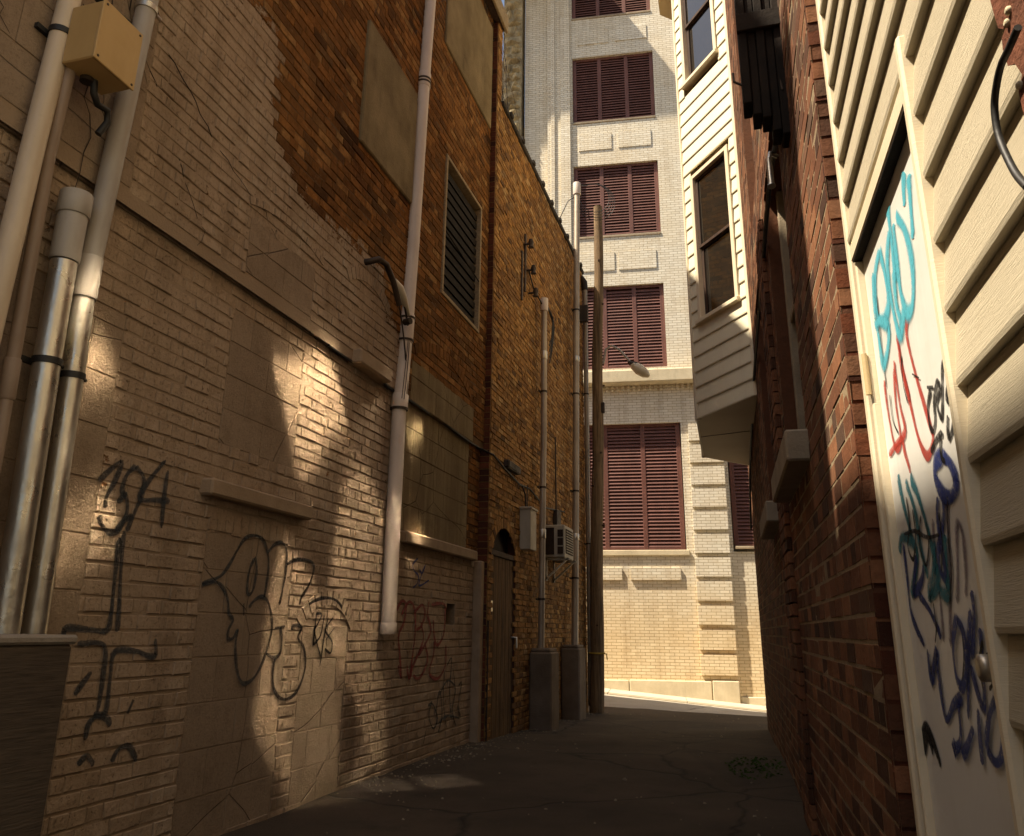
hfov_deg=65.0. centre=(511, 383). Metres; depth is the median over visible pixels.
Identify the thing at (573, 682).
concrete plinth
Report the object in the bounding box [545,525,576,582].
air conditioner
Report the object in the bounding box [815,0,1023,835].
siding building
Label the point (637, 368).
street lamp
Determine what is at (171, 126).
dry creeper
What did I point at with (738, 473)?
louvred window
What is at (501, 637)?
plank door
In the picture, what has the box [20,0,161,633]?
riser pipe
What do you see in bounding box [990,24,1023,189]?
loop cable
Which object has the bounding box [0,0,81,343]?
drain pipe
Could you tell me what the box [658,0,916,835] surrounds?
red brick building
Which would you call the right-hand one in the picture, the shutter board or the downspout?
the shutter board
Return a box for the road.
[604,694,766,716]
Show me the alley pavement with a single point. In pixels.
(536, 777)
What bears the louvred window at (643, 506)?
in the cream brick building at (681, 607)
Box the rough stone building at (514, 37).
[503,0,524,136]
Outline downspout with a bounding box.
[581,275,590,705]
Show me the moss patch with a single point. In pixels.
(755, 764)
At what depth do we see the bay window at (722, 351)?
9.15 m
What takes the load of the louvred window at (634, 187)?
in the cream brick building at (681, 607)
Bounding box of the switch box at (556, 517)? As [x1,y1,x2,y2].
[553,437,560,524]
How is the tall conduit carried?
on the concrete plinth at (573, 682)
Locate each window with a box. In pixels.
[572,0,650,20]
[572,52,655,124]
[574,162,660,239]
[582,284,666,369]
[584,423,685,549]
[658,0,756,464]
[728,462,753,548]
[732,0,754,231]
[755,287,778,539]
[764,131,809,502]
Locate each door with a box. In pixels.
[488,556,516,739]
[861,134,1015,835]
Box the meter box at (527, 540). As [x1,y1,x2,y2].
[519,485,537,550]
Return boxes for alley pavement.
[220,706,810,835]
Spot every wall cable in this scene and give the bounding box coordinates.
[327,344,564,512]
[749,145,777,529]
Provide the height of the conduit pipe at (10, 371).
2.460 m
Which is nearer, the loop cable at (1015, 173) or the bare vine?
the loop cable at (1015, 173)
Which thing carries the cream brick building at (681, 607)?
on the ground
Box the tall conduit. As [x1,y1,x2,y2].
[560,181,614,644]
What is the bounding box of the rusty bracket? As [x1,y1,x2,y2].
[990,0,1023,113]
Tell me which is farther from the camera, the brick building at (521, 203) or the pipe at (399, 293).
the brick building at (521, 203)
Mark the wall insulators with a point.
(533, 268)
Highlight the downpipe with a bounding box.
[380,0,435,633]
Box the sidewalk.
[604,688,765,709]
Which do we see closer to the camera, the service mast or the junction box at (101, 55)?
the junction box at (101, 55)
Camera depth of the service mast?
11.23 m
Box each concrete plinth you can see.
[529,648,558,730]
[561,644,585,719]
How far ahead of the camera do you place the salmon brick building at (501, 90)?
23.67 m
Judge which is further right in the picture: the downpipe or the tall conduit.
the tall conduit
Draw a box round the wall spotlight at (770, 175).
[766,151,778,188]
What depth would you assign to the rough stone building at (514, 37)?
23.05 m
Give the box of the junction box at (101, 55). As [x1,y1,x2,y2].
[62,0,142,136]
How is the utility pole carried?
on the alley pavement
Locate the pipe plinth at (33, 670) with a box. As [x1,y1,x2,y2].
[0,634,76,835]
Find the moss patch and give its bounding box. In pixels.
[725,756,785,779]
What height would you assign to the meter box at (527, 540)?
0.861 m
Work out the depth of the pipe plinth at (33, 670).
2.86 m
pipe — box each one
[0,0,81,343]
[0,66,75,472]
[0,187,93,633]
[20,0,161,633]
[364,256,409,360]
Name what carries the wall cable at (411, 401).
attached to the brick building at (521, 203)
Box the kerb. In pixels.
[604,692,765,712]
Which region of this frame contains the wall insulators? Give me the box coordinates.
[520,234,538,300]
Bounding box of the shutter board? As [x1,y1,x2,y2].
[732,0,790,148]
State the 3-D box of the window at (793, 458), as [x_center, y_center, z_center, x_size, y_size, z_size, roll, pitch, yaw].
[1.570,-0.452,4.626,0.235,2.080,1.320,-4,-18,14]
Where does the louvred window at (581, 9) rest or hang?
in the cream brick building at (681, 607)
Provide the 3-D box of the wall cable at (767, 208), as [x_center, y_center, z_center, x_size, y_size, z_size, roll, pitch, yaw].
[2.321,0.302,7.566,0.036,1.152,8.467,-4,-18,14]
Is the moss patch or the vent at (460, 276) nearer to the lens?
the moss patch
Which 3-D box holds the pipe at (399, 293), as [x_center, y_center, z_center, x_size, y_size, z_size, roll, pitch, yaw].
[-1.040,-0.647,6.832,0.161,0.719,0.834,-7,-19,24]
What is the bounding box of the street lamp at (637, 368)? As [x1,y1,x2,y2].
[602,344,649,377]
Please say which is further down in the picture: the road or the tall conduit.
the road
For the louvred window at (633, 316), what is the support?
in the cream brick building at (681, 607)
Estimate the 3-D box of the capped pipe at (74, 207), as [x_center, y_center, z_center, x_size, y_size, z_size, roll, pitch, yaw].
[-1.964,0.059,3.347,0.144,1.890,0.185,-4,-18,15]
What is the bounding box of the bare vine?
[414,0,519,153]
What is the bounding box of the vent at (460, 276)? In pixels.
[440,154,481,333]
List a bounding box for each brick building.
[0,0,507,835]
[477,23,587,741]
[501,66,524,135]
[524,0,765,705]
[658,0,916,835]
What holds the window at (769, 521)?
in the red brick building at (834, 715)
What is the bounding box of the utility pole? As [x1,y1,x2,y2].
[579,205,607,712]
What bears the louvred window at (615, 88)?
in the cream brick building at (681, 607)
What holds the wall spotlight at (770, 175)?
attached to the red brick building at (834, 715)
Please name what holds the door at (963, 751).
in the siding building at (931, 193)
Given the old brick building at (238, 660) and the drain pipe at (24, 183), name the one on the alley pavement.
the old brick building at (238, 660)
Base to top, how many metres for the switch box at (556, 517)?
1.450 m
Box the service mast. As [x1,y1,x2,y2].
[528,271,554,647]
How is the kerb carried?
on the road
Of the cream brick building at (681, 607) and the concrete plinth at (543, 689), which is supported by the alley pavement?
the concrete plinth at (543, 689)
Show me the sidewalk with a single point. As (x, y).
(713, 702)
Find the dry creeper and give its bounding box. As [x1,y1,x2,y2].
[0,0,276,259]
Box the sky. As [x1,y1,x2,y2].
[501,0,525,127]

